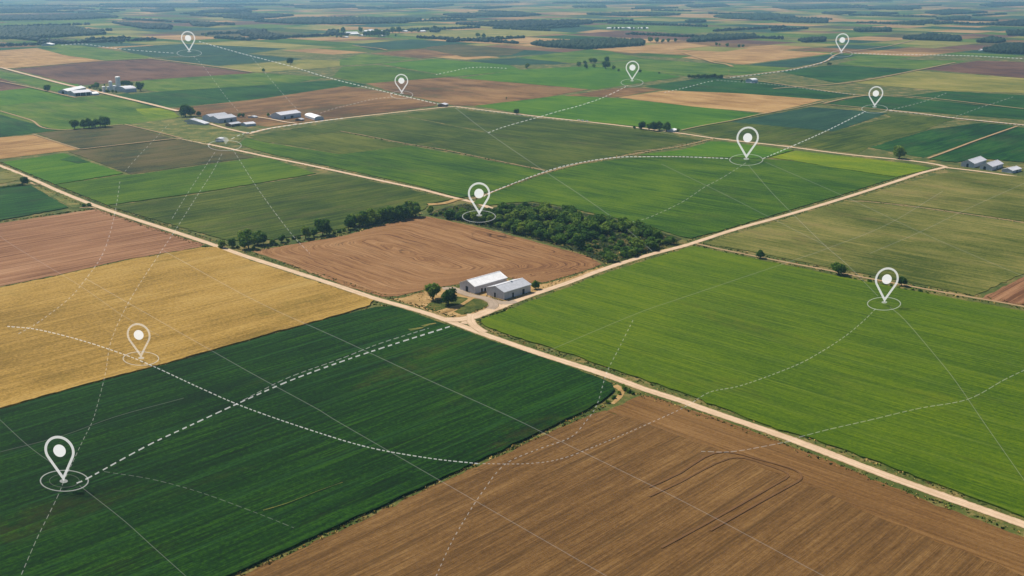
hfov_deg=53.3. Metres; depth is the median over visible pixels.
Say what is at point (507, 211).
broadleaf tree
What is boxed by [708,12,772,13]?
distant hedgerow
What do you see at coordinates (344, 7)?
distant hedgerow
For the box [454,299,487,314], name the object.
lawn
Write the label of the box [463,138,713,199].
dirt track
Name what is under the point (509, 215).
broadleaf tree
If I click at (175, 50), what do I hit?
green field
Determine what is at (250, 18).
distant hedgerow
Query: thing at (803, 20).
distant wood
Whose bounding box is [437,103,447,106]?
shed
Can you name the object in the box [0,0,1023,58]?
farmland
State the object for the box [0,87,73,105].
green field
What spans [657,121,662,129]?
broadleaf tree
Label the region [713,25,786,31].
distant hedgerow
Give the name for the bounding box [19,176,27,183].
broadleaf tree
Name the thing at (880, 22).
distant hedgerow
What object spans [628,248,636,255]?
broadleaf tree
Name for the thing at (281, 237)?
broadleaf tree
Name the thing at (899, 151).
broadleaf tree
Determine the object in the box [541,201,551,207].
broadleaf tree
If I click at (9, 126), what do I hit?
green field
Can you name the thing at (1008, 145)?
green field
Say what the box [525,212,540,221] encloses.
broadleaf tree
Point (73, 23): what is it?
distant hedgerow
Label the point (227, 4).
distant wood
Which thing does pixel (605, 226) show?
broadleaf tree
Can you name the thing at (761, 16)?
distant wood
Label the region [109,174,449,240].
olive field
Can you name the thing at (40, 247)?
ploughed field
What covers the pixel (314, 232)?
broadleaf tree
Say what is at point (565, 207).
broadleaf tree
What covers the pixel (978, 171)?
side road
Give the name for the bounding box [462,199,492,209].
side road
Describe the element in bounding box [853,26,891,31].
distant wood
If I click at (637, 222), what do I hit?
broadleaf tree
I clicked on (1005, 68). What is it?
ploughed field
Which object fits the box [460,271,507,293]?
barn
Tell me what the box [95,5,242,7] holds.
distant wood
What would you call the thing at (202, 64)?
dirt track
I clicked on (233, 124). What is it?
shed
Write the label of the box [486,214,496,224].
broadleaf tree
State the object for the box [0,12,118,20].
distant wood
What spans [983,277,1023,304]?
ploughed field
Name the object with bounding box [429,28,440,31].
distant wood
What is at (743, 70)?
green field
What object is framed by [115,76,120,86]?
silo
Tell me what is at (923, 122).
olive field
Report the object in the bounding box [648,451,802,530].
wheel track
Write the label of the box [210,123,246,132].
side road
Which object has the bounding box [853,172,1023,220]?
stubble field
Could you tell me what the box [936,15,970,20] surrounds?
distant wood
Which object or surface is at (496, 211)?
broadleaf tree
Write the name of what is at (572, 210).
broadleaf tree
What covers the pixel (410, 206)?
broadleaf tree
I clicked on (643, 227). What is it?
broadleaf tree
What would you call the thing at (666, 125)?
broadleaf tree
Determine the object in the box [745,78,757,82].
hangar
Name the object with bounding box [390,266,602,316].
farmyard
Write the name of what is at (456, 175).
green field
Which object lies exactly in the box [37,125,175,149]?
fallow field
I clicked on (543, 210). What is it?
broadleaf tree
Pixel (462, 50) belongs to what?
green field
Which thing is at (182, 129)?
scrub field
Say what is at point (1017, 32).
distant wood
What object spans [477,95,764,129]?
green field
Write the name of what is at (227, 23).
distant hedgerow
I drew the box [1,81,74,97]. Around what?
dirt track
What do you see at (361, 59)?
green field
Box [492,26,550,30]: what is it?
distant hedgerow
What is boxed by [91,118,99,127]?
broadleaf tree
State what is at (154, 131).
dirt track
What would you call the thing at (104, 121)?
broadleaf tree
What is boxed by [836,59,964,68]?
olive field
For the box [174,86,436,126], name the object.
ploughed field
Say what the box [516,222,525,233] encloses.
broadleaf tree
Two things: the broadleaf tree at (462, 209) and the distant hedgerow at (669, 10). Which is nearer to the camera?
the broadleaf tree at (462, 209)
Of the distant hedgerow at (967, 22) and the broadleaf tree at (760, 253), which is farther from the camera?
the distant hedgerow at (967, 22)
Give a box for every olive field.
[0,71,71,87]
[0,167,23,183]
[50,84,80,91]
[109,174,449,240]
[223,59,342,72]
[249,115,483,143]
[269,132,407,153]
[402,29,567,37]
[517,49,642,62]
[581,59,728,75]
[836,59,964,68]
[851,71,1023,92]
[886,114,953,128]
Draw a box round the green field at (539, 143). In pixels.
[400,108,697,168]
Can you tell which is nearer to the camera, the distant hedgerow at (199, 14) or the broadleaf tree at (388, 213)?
the broadleaf tree at (388, 213)
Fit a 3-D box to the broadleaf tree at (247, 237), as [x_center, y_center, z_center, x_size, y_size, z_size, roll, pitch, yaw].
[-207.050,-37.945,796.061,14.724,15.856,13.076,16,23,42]
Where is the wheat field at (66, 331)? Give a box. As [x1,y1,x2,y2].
[0,247,373,408]
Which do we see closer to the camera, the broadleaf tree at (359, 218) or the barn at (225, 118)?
the broadleaf tree at (359, 218)
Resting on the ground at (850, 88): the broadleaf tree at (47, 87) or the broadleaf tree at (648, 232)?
the broadleaf tree at (47, 87)
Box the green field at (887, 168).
[769,151,932,176]
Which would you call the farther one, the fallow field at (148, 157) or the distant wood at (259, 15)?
the distant wood at (259, 15)
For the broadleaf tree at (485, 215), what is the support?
on the wood floor
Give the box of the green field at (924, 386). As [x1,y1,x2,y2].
[481,246,1023,517]
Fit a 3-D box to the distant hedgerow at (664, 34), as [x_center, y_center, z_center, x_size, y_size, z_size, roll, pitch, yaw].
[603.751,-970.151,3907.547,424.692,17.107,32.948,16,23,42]
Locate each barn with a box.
[58,86,85,93]
[68,89,91,95]
[202,112,226,120]
[208,114,236,122]
[271,110,300,119]
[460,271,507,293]
[487,278,531,299]
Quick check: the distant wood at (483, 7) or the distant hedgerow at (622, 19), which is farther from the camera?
the distant wood at (483, 7)
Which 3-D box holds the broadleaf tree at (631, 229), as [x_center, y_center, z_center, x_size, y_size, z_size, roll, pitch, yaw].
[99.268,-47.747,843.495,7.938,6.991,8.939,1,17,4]
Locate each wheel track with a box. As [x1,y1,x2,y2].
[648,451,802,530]
[649,457,788,547]
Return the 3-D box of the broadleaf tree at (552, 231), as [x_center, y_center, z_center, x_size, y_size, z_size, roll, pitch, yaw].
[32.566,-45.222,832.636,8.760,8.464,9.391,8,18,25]
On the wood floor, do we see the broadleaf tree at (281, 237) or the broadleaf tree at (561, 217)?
the broadleaf tree at (561, 217)
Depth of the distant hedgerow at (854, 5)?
8898.93 m
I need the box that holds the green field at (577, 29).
[517,26,606,32]
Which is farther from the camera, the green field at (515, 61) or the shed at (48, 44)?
the shed at (48, 44)
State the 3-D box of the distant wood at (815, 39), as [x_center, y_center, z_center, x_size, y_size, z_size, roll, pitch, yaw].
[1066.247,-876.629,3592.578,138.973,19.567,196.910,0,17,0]
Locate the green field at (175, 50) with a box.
[117,44,286,57]
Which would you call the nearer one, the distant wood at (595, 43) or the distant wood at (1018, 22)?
the distant wood at (595, 43)
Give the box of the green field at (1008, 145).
[930,127,1023,162]
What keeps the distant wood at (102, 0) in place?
on the farmland
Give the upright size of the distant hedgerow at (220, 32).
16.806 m
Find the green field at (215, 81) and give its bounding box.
[135,73,325,91]
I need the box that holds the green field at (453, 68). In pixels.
[383,59,519,76]
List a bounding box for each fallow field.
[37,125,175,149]
[68,139,252,173]
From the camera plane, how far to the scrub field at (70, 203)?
982.49 m
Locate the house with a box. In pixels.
[215,137,224,141]
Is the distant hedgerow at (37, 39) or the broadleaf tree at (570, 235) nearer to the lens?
the broadleaf tree at (570, 235)
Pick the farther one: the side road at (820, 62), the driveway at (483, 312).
the side road at (820, 62)
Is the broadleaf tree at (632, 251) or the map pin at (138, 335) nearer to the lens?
the map pin at (138, 335)
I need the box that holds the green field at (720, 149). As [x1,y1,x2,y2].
[638,141,793,157]
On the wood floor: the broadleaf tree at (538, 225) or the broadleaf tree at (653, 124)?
the broadleaf tree at (538, 225)
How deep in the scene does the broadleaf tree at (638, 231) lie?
835.56 m
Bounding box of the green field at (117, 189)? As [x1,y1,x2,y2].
[57,158,315,205]
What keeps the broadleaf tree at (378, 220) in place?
on the ground at (850, 88)
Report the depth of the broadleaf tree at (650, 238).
802.49 m
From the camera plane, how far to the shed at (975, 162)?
1151.68 m
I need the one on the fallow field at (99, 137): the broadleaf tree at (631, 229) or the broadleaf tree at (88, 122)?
the broadleaf tree at (88, 122)
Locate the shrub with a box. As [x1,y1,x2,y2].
[619,251,630,256]
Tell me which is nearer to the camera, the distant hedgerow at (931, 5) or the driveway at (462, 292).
the driveway at (462, 292)
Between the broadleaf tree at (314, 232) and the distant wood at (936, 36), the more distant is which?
the distant wood at (936, 36)
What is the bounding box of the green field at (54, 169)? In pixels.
[3,153,122,184]
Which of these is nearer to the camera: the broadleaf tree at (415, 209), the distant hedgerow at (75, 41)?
the broadleaf tree at (415, 209)
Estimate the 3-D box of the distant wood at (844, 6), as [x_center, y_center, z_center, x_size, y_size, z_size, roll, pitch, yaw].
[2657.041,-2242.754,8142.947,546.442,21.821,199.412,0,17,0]
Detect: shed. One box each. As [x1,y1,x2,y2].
[41,43,54,45]
[115,85,136,92]
[184,118,199,121]
[187,120,208,124]
[225,121,240,126]
[241,121,255,126]
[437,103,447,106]
[961,156,986,167]
[980,160,1003,170]
[1001,166,1021,172]
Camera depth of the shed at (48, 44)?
3328.05 m
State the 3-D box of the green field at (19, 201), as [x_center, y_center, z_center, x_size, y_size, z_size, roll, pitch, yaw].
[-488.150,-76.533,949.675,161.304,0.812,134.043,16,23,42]
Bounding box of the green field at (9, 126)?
[0,115,56,136]
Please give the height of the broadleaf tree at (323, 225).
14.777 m
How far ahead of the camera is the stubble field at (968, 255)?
812.89 m
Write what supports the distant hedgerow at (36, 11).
on the farmland
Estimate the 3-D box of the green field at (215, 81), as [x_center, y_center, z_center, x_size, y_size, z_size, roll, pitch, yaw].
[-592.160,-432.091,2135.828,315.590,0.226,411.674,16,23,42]
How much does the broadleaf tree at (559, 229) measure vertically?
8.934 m
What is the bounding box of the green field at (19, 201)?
[0,185,68,220]
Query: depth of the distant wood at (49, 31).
4038.42 m
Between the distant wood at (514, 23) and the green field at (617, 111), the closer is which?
the green field at (617, 111)
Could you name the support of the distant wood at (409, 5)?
on the farmland
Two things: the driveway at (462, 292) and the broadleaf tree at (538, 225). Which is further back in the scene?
the broadleaf tree at (538, 225)
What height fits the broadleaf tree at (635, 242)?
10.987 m
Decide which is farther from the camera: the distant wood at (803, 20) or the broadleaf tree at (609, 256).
the distant wood at (803, 20)
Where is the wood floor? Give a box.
[430,203,681,262]
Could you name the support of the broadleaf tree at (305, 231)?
on the ground at (850, 88)
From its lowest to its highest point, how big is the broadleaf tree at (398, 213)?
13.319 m
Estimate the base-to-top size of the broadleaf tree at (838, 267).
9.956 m
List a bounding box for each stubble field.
[0,48,61,57]
[0,55,102,68]
[0,135,78,158]
[595,42,706,52]
[620,90,820,112]
[683,48,831,63]
[704,201,1023,295]
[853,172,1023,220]
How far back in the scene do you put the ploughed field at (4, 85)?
2034.04 m
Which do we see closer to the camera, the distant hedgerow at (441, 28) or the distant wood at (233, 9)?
the distant hedgerow at (441, 28)
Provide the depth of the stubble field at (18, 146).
1292.04 m
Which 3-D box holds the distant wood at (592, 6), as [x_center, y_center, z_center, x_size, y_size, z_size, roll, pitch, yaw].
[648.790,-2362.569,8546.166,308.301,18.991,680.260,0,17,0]
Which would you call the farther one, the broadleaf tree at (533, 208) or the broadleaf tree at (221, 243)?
the broadleaf tree at (533, 208)
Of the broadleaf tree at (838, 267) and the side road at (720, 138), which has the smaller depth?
the broadleaf tree at (838, 267)
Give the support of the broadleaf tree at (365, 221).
on the ground at (850, 88)
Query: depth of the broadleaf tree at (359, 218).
866.49 m
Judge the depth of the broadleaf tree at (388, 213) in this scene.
885.45 m
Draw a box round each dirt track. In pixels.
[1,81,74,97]
[1,111,120,129]
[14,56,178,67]
[33,134,79,148]
[84,138,175,148]
[125,124,180,137]
[150,58,250,71]
[342,131,544,170]
[427,199,460,204]
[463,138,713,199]
[611,385,624,403]
[681,52,731,65]
[682,101,823,129]
[695,243,1023,306]
[773,62,955,88]
[825,95,865,102]
[858,201,1023,222]
[928,126,1016,157]
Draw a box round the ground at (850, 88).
[0,0,1023,575]
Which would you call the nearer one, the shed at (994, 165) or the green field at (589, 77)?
the shed at (994, 165)
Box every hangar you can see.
[305,113,323,119]
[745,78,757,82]
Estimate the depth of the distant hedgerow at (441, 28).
4457.44 m
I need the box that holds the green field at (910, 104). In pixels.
[823,96,1023,119]
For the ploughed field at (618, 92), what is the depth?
1924.34 m
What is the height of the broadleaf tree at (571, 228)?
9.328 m
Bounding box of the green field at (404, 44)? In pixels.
[353,39,465,49]
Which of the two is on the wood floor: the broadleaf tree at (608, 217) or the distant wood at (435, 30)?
the broadleaf tree at (608, 217)
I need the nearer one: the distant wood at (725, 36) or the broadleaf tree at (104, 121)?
the broadleaf tree at (104, 121)
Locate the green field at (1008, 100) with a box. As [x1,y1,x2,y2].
[907,91,1023,108]
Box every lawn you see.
[425,296,467,310]
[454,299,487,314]
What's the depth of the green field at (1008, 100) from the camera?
1824.51 m
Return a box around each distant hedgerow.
[0,10,73,12]
[0,37,156,46]
[3,22,89,26]
[6,28,111,31]
[7,10,56,11]
[8,35,73,43]
[78,10,119,12]
[85,35,130,39]
[100,8,125,10]
[122,17,171,21]
[179,11,251,13]
[181,20,235,24]
[190,14,213,15]
[201,31,238,34]
[214,35,251,40]
[223,16,263,19]
[248,32,348,39]
[315,6,374,8]
[358,7,377,8]
[383,25,479,31]
[410,18,466,21]
[416,35,518,43]
[429,15,475,18]
[446,35,524,41]
[478,10,523,11]
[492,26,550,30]
[528,24,579,28]
[589,18,633,21]
[607,21,707,26]
[625,31,715,36]
[631,7,664,8]
[651,9,691,11]
[707,33,783,38]
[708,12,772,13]
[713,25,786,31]
[770,26,808,30]
[783,16,831,19]
[836,4,867,5]
[848,13,936,17]
[856,21,924,24]
[886,8,912,9]
[918,4,941,5]
[933,21,953,24]
[937,20,984,24]
[952,18,998,20]
[972,12,1006,15]
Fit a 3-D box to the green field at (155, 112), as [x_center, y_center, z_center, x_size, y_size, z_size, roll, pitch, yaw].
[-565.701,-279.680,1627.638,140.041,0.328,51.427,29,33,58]
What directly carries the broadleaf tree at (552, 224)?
on the wood floor
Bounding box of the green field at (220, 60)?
[164,54,299,65]
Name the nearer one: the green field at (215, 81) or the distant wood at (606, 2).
the green field at (215, 81)
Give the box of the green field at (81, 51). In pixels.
[47,45,156,60]
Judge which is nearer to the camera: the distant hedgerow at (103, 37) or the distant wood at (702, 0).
the distant hedgerow at (103, 37)
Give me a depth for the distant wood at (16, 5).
8650.29 m
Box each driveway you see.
[441,287,517,303]
[445,304,507,321]
[466,314,487,332]
[481,297,498,308]
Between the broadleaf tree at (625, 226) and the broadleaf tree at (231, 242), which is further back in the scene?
the broadleaf tree at (625, 226)
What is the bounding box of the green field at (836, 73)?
[778,65,913,82]
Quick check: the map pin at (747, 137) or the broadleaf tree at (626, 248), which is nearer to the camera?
the broadleaf tree at (626, 248)
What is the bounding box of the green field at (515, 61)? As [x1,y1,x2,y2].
[469,58,568,64]
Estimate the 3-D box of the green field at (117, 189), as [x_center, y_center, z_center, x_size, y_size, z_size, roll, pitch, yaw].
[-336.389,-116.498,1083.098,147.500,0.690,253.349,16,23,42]
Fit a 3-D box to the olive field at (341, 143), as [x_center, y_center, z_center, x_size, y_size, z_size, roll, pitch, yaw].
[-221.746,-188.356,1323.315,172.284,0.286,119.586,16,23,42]
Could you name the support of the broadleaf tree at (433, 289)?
on the farmyard
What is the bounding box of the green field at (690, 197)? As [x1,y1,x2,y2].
[472,157,895,238]
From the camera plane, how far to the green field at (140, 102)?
1750.49 m
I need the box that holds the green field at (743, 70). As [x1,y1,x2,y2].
[729,65,789,75]
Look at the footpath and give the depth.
656.63 m
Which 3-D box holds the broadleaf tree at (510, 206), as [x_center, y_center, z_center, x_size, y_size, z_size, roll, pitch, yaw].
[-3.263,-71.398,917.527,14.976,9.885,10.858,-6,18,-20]
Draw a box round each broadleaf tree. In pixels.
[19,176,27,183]
[43,85,50,91]
[68,119,78,128]
[79,119,85,127]
[84,118,92,127]
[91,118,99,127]
[93,82,99,88]
[99,116,110,126]
[135,81,144,90]
[179,104,190,116]
[186,106,195,115]
[218,239,225,247]
[227,238,235,246]
[238,228,255,248]
[252,230,266,244]
[256,232,266,245]
[269,238,275,244]
[278,234,284,241]
[286,58,293,64]
[300,226,311,238]
[311,229,317,235]
[313,218,332,234]
[343,217,354,229]
[347,214,356,222]
[355,213,363,225]
[359,213,369,225]
[366,208,380,224]
[375,29,380,36]
[375,212,383,222]
[382,207,394,220]
[393,205,403,219]
[398,207,410,219]
[407,200,419,216]
[412,201,420,215]
[424,282,441,299]
[427,205,433,212]
[441,287,457,304]
[444,210,454,218]
[454,211,461,219]
[456,207,469,214]
[461,212,469,219]
[470,212,483,222]
[473,218,483,222]
[480,208,490,214]
[483,213,491,222]
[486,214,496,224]
[491,208,502,215]
[501,221,509,229]
[502,203,516,210]
[502,209,510,215]
[504,213,514,220]
[510,224,518,232]
[512,209,527,220]
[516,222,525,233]
[524,206,537,212]
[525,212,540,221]
[525,222,536,234]
[531,280,539,288]
[533,222,543,229]
[535,228,546,238]
[539,207,548,214]
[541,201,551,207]
[543,232,552,240]
[547,227,556,234]
[548,208,559,217]
[549,221,559,228]
[551,236,561,243]
[553,227,563,235]
[556,213,570,224]
[556,223,565,231]
[556,234,566,242]
[561,204,574,210]
[566,225,576,232]
[567,208,576,214]
[568,231,578,238]
[571,213,584,220]
[572,219,585,228]
[573,235,584,247]
[577,223,589,231]
[580,230,594,239]
[587,220,599,230]
[595,215,606,224]
[597,227,604,233]
[599,222,611,233]
[601,60,610,68]
[604,251,617,260]
[606,215,613,220]
[617,217,626,221]
[618,221,631,232]
[620,246,632,251]
[628,226,635,233]
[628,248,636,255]
[631,237,645,249]
[633,219,643,228]
[633,228,643,235]
[638,121,645,129]
[639,223,651,231]
[643,227,653,237]
[645,236,655,241]
[645,241,656,248]
[650,121,657,130]
[651,228,663,238]
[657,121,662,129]
[662,122,670,130]
[664,236,676,243]
[756,249,764,257]
[831,262,848,274]
[893,145,906,158]
[897,276,907,285]
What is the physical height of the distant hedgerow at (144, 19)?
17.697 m
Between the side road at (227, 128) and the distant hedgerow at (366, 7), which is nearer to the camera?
the side road at (227, 128)
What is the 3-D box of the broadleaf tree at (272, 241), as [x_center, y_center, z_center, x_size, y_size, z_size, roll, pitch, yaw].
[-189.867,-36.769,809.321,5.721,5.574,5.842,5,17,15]
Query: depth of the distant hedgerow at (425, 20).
5420.94 m
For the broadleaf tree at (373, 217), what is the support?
on the ground at (850, 88)
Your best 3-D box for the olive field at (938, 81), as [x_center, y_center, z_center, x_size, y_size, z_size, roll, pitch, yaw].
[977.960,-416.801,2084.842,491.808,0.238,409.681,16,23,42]
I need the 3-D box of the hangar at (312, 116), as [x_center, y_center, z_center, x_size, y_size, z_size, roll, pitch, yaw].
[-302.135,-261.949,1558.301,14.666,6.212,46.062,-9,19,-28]
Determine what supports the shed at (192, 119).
on the ground at (850, 88)
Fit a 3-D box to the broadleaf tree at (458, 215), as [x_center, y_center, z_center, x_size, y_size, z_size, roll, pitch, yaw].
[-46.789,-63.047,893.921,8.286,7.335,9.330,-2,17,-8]
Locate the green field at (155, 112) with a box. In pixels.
[136,108,179,117]
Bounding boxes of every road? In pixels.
[0,67,178,110]
[0,165,1023,527]
[179,138,462,199]
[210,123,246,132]
[247,106,455,133]
[248,115,296,123]
[456,106,947,166]
[460,167,945,323]
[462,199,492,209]
[723,40,911,77]
[725,78,1023,108]
[890,110,1023,124]
[946,167,1013,175]
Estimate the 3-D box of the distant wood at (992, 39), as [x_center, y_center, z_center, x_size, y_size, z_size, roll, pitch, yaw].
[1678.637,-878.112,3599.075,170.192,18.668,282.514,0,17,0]
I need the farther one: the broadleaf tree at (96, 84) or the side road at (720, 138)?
the broadleaf tree at (96, 84)
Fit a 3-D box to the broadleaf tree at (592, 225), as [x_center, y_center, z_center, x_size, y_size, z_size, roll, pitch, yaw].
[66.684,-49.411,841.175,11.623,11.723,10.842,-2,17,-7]
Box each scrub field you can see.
[33,185,86,207]
[129,118,245,143]
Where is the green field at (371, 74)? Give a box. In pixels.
[333,65,449,83]
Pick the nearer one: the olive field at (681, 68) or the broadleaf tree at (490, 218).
the broadleaf tree at (490, 218)
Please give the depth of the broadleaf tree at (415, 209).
901.71 m
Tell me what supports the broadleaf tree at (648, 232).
on the wood floor
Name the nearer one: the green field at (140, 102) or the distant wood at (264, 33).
the green field at (140, 102)
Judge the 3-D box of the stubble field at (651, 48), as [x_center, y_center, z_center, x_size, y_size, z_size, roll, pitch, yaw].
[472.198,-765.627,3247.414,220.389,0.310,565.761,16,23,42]
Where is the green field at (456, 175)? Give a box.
[238,138,545,197]
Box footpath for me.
[438,297,474,313]
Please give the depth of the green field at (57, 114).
1641.16 m
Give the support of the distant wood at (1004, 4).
on the farmland
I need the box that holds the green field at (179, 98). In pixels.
[117,79,365,106]
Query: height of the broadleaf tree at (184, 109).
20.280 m
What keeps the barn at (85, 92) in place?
on the ground at (850, 88)
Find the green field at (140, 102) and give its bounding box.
[117,93,160,107]
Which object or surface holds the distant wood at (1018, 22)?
on the farmland
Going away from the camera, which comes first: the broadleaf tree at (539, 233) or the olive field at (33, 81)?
the broadleaf tree at (539, 233)
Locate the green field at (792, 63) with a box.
[751,54,853,67]
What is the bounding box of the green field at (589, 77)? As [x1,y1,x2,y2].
[461,66,680,89]
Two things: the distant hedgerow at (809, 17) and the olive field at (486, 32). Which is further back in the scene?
the distant hedgerow at (809, 17)
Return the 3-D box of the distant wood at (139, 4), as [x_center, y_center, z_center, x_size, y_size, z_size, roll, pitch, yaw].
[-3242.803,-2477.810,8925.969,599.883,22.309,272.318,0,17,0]
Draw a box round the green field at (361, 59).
[339,54,412,65]
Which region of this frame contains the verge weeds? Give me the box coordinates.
[0,132,1023,575]
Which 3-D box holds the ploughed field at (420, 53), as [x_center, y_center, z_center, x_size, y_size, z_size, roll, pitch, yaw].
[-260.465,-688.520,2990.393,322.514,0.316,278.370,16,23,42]
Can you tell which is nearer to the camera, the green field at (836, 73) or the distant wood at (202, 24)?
the green field at (836, 73)
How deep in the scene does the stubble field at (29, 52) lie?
2972.17 m
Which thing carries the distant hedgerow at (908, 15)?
on the farmland
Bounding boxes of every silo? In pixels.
[108,81,112,89]
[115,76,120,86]
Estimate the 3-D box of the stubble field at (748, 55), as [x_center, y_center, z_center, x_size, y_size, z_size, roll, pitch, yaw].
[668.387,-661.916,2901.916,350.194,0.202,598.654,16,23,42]
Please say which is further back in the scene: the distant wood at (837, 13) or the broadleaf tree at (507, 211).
the distant wood at (837, 13)
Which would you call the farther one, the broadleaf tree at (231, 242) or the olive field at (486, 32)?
the olive field at (486, 32)
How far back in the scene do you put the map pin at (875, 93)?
1680.19 m
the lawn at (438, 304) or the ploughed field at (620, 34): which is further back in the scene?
the ploughed field at (620, 34)
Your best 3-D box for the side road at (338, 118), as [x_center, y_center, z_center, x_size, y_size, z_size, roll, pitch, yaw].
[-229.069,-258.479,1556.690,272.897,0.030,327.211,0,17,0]
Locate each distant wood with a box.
[0,4,61,6]
[0,6,78,10]
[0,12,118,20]
[0,25,106,38]
[46,0,158,0]
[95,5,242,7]
[99,3,198,4]
[106,3,172,5]
[112,21,172,29]
[129,3,293,4]
[140,7,175,11]
[189,21,220,26]
[198,7,257,11]
[207,12,293,17]
[237,28,287,39]
[254,16,421,24]
[295,3,355,8]
[326,29,338,34]
[377,3,453,8]
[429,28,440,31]
[443,11,540,16]
[455,19,592,27]
[463,5,512,8]
[530,36,645,49]
[552,1,694,3]
[572,4,606,7]
[587,11,680,15]
[635,6,661,8]
[650,0,755,0]
[685,3,729,7]
[685,19,706,22]
[686,32,756,41]
[713,12,795,19]
[772,4,848,9]
[773,18,828,22]
[778,0,891,1]
[798,36,826,42]
[813,5,864,7]
[821,11,855,14]
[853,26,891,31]
[864,5,921,9]
[871,11,898,14]
[898,19,936,24]
[902,32,961,40]
[925,8,987,14]
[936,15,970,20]
[976,35,1005,42]
[979,2,1023,6]
[982,42,1023,53]
[985,19,1023,25]
[1006,29,1023,35]
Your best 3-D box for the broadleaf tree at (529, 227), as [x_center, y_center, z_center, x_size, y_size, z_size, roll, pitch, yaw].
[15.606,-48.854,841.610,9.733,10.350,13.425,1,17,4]
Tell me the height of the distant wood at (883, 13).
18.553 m
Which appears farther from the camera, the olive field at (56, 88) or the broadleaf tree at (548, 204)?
the olive field at (56, 88)
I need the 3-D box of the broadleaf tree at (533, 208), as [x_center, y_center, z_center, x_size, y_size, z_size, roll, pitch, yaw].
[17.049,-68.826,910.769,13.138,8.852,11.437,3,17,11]
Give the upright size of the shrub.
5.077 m
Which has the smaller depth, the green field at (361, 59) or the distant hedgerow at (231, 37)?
the green field at (361, 59)
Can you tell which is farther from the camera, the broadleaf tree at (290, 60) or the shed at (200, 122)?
the broadleaf tree at (290, 60)
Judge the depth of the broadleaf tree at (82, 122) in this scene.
1447.62 m
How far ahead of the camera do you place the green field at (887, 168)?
1169.16 m
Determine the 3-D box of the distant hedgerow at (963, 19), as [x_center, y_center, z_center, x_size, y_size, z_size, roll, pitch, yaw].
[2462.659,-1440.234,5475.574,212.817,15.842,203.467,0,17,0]
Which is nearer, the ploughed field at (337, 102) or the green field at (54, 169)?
the green field at (54, 169)
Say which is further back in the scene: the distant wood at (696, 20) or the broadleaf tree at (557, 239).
the distant wood at (696, 20)
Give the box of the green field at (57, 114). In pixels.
[0,95,176,128]
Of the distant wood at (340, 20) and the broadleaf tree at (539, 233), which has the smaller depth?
the broadleaf tree at (539, 233)
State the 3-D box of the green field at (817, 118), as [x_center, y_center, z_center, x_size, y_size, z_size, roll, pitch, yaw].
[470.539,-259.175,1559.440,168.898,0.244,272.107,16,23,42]
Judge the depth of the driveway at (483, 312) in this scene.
638.12 m
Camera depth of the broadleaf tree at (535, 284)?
691.35 m
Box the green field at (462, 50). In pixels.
[423,44,523,56]
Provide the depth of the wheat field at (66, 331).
639.54 m
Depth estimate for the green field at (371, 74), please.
2297.25 m
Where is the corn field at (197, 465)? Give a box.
[0,306,613,575]
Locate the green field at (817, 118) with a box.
[733,107,886,130]
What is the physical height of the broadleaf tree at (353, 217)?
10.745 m
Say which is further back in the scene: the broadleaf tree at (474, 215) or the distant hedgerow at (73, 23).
the distant hedgerow at (73, 23)
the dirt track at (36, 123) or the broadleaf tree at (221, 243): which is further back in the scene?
the dirt track at (36, 123)
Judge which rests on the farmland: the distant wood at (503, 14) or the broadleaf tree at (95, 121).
the distant wood at (503, 14)
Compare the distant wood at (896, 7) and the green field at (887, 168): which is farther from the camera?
the distant wood at (896, 7)
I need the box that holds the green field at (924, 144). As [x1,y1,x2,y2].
[870,123,1012,157]
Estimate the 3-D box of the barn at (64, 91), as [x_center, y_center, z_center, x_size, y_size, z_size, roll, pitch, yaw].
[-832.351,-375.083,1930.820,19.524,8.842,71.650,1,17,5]
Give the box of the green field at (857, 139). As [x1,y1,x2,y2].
[685,117,928,153]
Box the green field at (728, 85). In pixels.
[644,77,852,99]
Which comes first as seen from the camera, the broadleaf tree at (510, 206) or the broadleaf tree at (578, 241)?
the broadleaf tree at (578, 241)
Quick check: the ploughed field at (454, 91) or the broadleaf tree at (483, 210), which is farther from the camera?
the ploughed field at (454, 91)
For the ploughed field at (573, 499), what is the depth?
390.83 m
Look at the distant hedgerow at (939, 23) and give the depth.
5034.70 m
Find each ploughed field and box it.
[0,79,27,90]
[0,209,203,285]
[14,59,247,84]
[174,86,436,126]
[242,411,1021,575]
[253,216,600,296]
[366,77,587,105]
[371,49,453,57]
[567,30,690,39]
[567,87,661,96]
[608,395,1023,575]
[925,61,1023,77]
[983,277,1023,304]
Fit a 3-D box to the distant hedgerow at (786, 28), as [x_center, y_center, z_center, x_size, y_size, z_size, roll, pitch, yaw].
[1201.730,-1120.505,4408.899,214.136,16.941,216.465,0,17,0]

